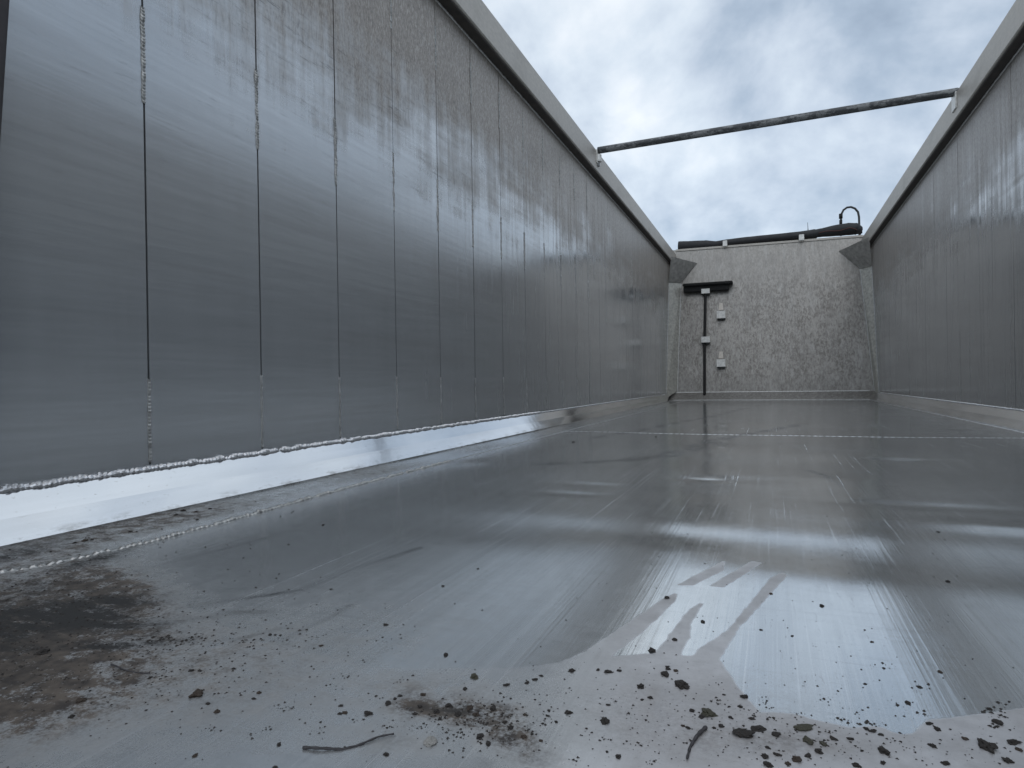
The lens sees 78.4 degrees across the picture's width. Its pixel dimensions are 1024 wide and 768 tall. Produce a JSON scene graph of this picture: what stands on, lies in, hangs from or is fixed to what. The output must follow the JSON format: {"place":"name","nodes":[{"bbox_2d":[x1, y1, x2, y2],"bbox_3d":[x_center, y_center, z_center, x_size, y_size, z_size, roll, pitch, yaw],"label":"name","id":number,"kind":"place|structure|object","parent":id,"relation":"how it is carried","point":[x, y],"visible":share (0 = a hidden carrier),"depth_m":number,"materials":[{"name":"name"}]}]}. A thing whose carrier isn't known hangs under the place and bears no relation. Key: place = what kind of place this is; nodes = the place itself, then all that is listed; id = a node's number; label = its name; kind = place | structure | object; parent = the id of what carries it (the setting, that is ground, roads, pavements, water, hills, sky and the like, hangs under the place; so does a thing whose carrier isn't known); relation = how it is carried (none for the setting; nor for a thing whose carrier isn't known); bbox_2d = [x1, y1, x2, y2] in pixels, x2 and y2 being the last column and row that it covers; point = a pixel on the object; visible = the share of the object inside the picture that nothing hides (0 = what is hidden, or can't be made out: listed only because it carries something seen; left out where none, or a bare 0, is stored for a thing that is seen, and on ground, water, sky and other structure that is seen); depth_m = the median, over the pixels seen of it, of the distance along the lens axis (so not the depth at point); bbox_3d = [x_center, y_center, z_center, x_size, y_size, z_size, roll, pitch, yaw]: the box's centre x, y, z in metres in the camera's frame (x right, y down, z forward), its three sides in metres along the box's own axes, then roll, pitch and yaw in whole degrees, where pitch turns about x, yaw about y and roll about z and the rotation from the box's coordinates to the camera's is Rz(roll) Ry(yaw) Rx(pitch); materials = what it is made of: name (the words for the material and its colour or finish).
{"place":"outdoors","nodes":[
{"label":"outdoors","id":0,"kind":"place"},
{"bbox_2d":[482,0,1015,249],"label":"sky","id":1,"kind":"structure","parent":0,"point":[624,71],"materials":[{"name":"white"}]},
{"label":"ground","id":2,"kind":"structure","parent":0,"visible":0},
{"bbox_2d":[0,0,1023,767],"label":"tipper trailer","id":3,"kind":"object","parent":2,"relation":"on","point":[398,302],"visible":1,"depth_m":1.36,"materials":[{"name":"metal"}]},
{"bbox_2d":[36,648,49,654],"bbox_3d":[-0.455,0.259,0.608,0.010,0.004,0.011,-1,0,-19],"label":"soil crumb","id":4,"kind":"object","parent":3,"relation":"on","point":[42,651],"visible":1,"depth_m":0.61,"materials":[{"name":"brown soil"}]},
{"bbox_2d":[76,698,86,702],"bbox_3d":[-0.352,0.258,0.514,0.009,0.003,0.008,-1,0,-1],"label":"soil crumb","id":5,"kind":"object","parent":3,"relation":"on","point":[79,700],"visible":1,"depth_m":0.51,"materials":[{"name":"brown soil"}]},
{"bbox_2d":[110,663,149,673],"bbox_3d":[-0.347,0.258,0.568,0.052,0.003,0.005,-1,0,22],"label":"twig","id":6,"kind":"object","parent":3,"relation":"on","point":[117,666],"visible":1,"depth_m":0.57,"materials":[{"name":"wood"}]},
{"bbox_2d":[188,689,203,697],"bbox_3d":[-0.260,0.256,0.521,0.011,0.004,0.014,-1,0,1],"label":"soil clod","id":7,"kind":"object","parent":3,"relation":"on","point":[197,693],"visible":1,"depth_m":0.52,"materials":[{"name":"brown soil"}]},
{"bbox_2d":[302,733,393,750],"bbox_3d":[-0.115,0.254,0.444,0.063,0.003,0.010,-1,0,-14],"label":"twig","id":8,"kind":"object","parent":3,"relation":"on","point":[331,748],"visible":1,"depth_m":0.44,"materials":[{"name":"brown wood"}]},
{"bbox_2d":[364,711,372,715],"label":"soil clod","id":9,"kind":"object","parent":3,"relation":"on","point":[366,713],"visible":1,"depth_m":0.48,"materials":[{"name":"brown soil"}]},
{"bbox_2d":[423,736,436,746],"bbox_3d":[-0.058,0.253,0.446,0.010,0.003,0.014,-1,0,1],"label":"pebble","id":10,"kind":"object","parent":3,"relation":"on","point":[429,741],"visible":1,"depth_m":0.44,"materials":[{"name":"stone"}]},
{"bbox_2d":[470,673,477,679],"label":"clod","id":11,"kind":"object","parent":3,"relation":"on","point":[474,676],"visible":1,"depth_m":0.54,"materials":[{"name":"brown soil"}]},
{"bbox_2d":[476,733,483,739],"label":"soil clod","id":12,"kind":"object","parent":3,"relation":"on","point":[479,736],"visible":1,"depth_m":0.45,"materials":[{"name":"brown soil"}]},
{"bbox_2d":[0,496,1022,767],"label":"soil grit","id":13,"kind":"object","parent":3,"relation":"on","point":[396,702],"visible":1,"depth_m":0.51,"materials":[{"name":"brown soil"}]},
{"bbox_2d":[600,717,609,724],"bbox_3d":[0.069,0.251,0.469,0.007,0.003,0.009,-1,0,-16],"label":"soil crumb","id":14,"kind":"object","parent":3,"relation":"on","point":[604,720],"visible":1,"depth_m":0.47,"materials":[{"name":"brown soil"}]},
{"bbox_2d":[660,671,668,676],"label":"soil clod","id":15,"kind":"object","parent":3,"relation":"on","point":[665,673],"visible":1,"depth_m":0.54,"materials":[{"name":"brown soil"}]},
{"bbox_2d":[674,680,689,689],"bbox_3d":[0.142,0.249,0.522,0.012,0.004,0.013,-1,0,-17],"label":"soil clod","id":16,"kind":"object","parent":3,"relation":"on","point":[681,684],"visible":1,"depth_m":0.52,"materials":[{"name":"brown soil"}]},
{"bbox_2d":[686,725,707,758],"bbox_3d":[0.129,0.250,0.439,0.010,0.004,0.044,-1,0,22],"label":"twig","id":17,"kind":"object","parent":3,"relation":"on","point":[702,730],"visible":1,"depth_m":0.44,"materials":[{"name":"grey wood"}]},
{"bbox_2d":[683,281,732,394],"bbox_3d":[2.528,-0.566,8.116,0.624,1.528,0.397,-1,0,22],"label":"squeegee","id":18,"kind":"object","parent":3,"relation":"on","point":[712,286],"visible":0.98,"depth_m":8.17,"materials":[{"name":"black plastic"}]},
{"bbox_2d":[701,708,717,716],"bbox_3d":[0.149,0.250,0.478,0.012,0.003,0.012,-1,0,-14],"label":"leaf flake","id":19,"kind":"object","parent":3,"relation":"on","point":[707,712],"visible":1,"depth_m":0.48,"materials":[{"name":"brown plant"}]},
{"bbox_2d":[732,728,754,737],"bbox_3d":[0.165,0.249,0.449,0.015,0.004,0.011,-1,0,33],"label":"soil clod","id":20,"kind":"object","parent":3,"relation":"on","point":[741,732],"visible":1,"depth_m":0.45,"materials":[{"name":"black soil"}]},
{"bbox_2d":[751,725,766,731],"bbox_3d":[0.179,0.250,0.456,0.011,0.002,0.008,-1,0,1],"label":"soil clod","id":21,"kind":"object","parent":3,"relation":"on","point":[758,728],"visible":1,"depth_m":0.45,"materials":[{"name":"black soil"}]},
{"bbox_2d":[760,753,768,758],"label":"soil crumb","id":22,"kind":"object","parent":3,"relation":"on","point":[764,755],"visible":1,"depth_m":0.42,"materials":[{"name":"black soil"}]},
{"bbox_2d":[763,761,773,767],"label":"soil crumb","id":23,"kind":"object","parent":3,"relation":"on","point":[768,764],"visible":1,"depth_m":0.41,"materials":[{"name":"brown soil"}]},
{"bbox_2d":[678,223,862,248],"bbox_3d":[3.313,-1.908,8.200,2.229,0.174,0.161,-1,0,22],"label":"rolled tarpaulin","id":24,"kind":"object","parent":3,"relation":"on","point":[844,229],"visible":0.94,"depth_m":8.07,"materials":[{"name":"black fabric"}]},
{"bbox_2d":[839,206,861,234],"bbox_3d":[4.253,-2.042,7.890,0.257,0.385,0.050,-1,0,22],"label":"hooped pipe","id":25,"kind":"object","parent":24,"relation":"attached to","point":[841,214],"visible":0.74,"depth_m":7.88,"materials":[{"name":"grey metal"}]},
{"bbox_2d":[771,731,780,736],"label":"soil clod","id":26,"kind":"object","parent":3,"relation":"on","point":[775,733],"visible":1,"depth_m":0.45,"materials":[{"name":"black soil"}]},
{"bbox_2d":[596,88,958,166],"bbox_3d":[1.689,-1.719,4.266,2.330,0.149,0.090,-1,0,22],"label":"roof bar","id":27,"kind":"object","parent":3,"relation":"attached to","point":[893,102],"visible":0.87,"depth_m":4.19,"materials":[{"name":"metal"}]},
{"bbox_2d":[792,756,801,762],"bbox_3d":[0.190,0.249,0.418,0.007,0.002,0.007,-1,0,-41],"label":"soil crumb","id":28,"kind":"object","parent":3,"relation":"on","point":[796,759],"visible":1,"depth_m":0.42,"materials":[{"name":"brown soil"}]},
{"bbox_2d":[793,724,813,730],"bbox_3d":[0.212,0.249,0.456,0.016,0.002,0.010,-1,0,1],"label":"leaf flake","id":29,"kind":"object","parent":3,"relation":"on","point":[803,727],"visible":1,"depth_m":0.46,"materials":[{"name":"green plant"}]},
{"bbox_2d":[802,735,812,744],"bbox_3d":[0.207,0.249,0.439,0.007,0.002,0.010,-1,0,1],"label":"leaf flake","id":30,"kind":"object","parent":3,"relation":"on","point":[805,738],"visible":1,"depth_m":0.44,"materials":[{"name":"plant"}]},
{"bbox_2d":[814,748,823,754],"bbox_3d":[0.209,0.249,0.427,0.006,0.002,0.006,-1,0,17],"label":"soil crumb","id":31,"kind":"object","parent":3,"relation":"on","point":[818,750],"visible":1,"depth_m":0.43,"materials":[{"name":"black soil"}]},
{"bbox_2d":[851,762,861,767],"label":"soil crumb","id":32,"kind":"object","parent":3,"relation":"on","point":[854,764],"visible":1,"depth_m":0.41,"materials":[{"name":"brown soil"}]},
{"bbox_2d":[877,745,890,755],"bbox_3d":[0.252,0.248,0.426,0.007,0.003,0.011,-1,0,1],"label":"soil clod","id":33,"kind":"object","parent":3,"relation":"on","point":[882,749],"visible":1,"depth_m":0.42,"materials":[{"name":"black soil"}]},
{"bbox_2d":[927,743,937,748],"bbox_3d":[0.289,0.248,0.431,0.004,0.002,0.007,-1,0,-25],"label":"soil crumb","id":34,"kind":"object","parent":3,"relation":"on","point":[932,745],"visible":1,"depth_m":0.43,"materials":[{"name":"black soil"}]},
{"bbox_2d":[940,761,950,765],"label":"soil crumb","id":35,"kind":"object","parent":3,"relation":"on","point":[945,763],"visible":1,"depth_m":0.41,"materials":[{"name":"brown soil"}]},
{"bbox_2d":[977,738,997,753],"bbox_3d":[0.324,0.246,0.429,0.012,0.004,0.015,-1,0,-24],"label":"soil clod","id":36,"kind":"object","parent":3,"relation":"on","point":[985,745],"visible":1,"depth_m":0.43,"materials":[{"name":"black soil"}]},
{"bbox_2d":[991,718,1003,724],"bbox_3d":[0.355,0.247,0.459,0.007,0.002,0.007,-1,0,1],"label":"soil clod","id":37,"kind":"object","parent":3,"relation":"on","point":[995,721],"visible":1,"depth_m":0.46,"materials":[{"name":"brown soil"}]},
{"bbox_2d":[1001,757,1014,762],"bbox_3d":[0.327,0.247,0.413,0.006,0.002,0.006,-1,0,11],"label":"soil crumb","id":38,"kind":"object","parent":3,"relation":"on","point":[1007,759],"visible":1,"depth_m":0.41,"materials":[{"name":"brown soil"}]},
{"bbox_2d":[1006,739,1020,745],"bbox_3d":[0.346,0.247,0.434,0.010,0.002,0.006,-1,0,-12],"label":"soil crumb","id":39,"kind":"object","parent":3,"relation":"on","point":[1014,742],"visible":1,"depth_m":0.43,"materials":[{"name":"black soil"}]}
]}

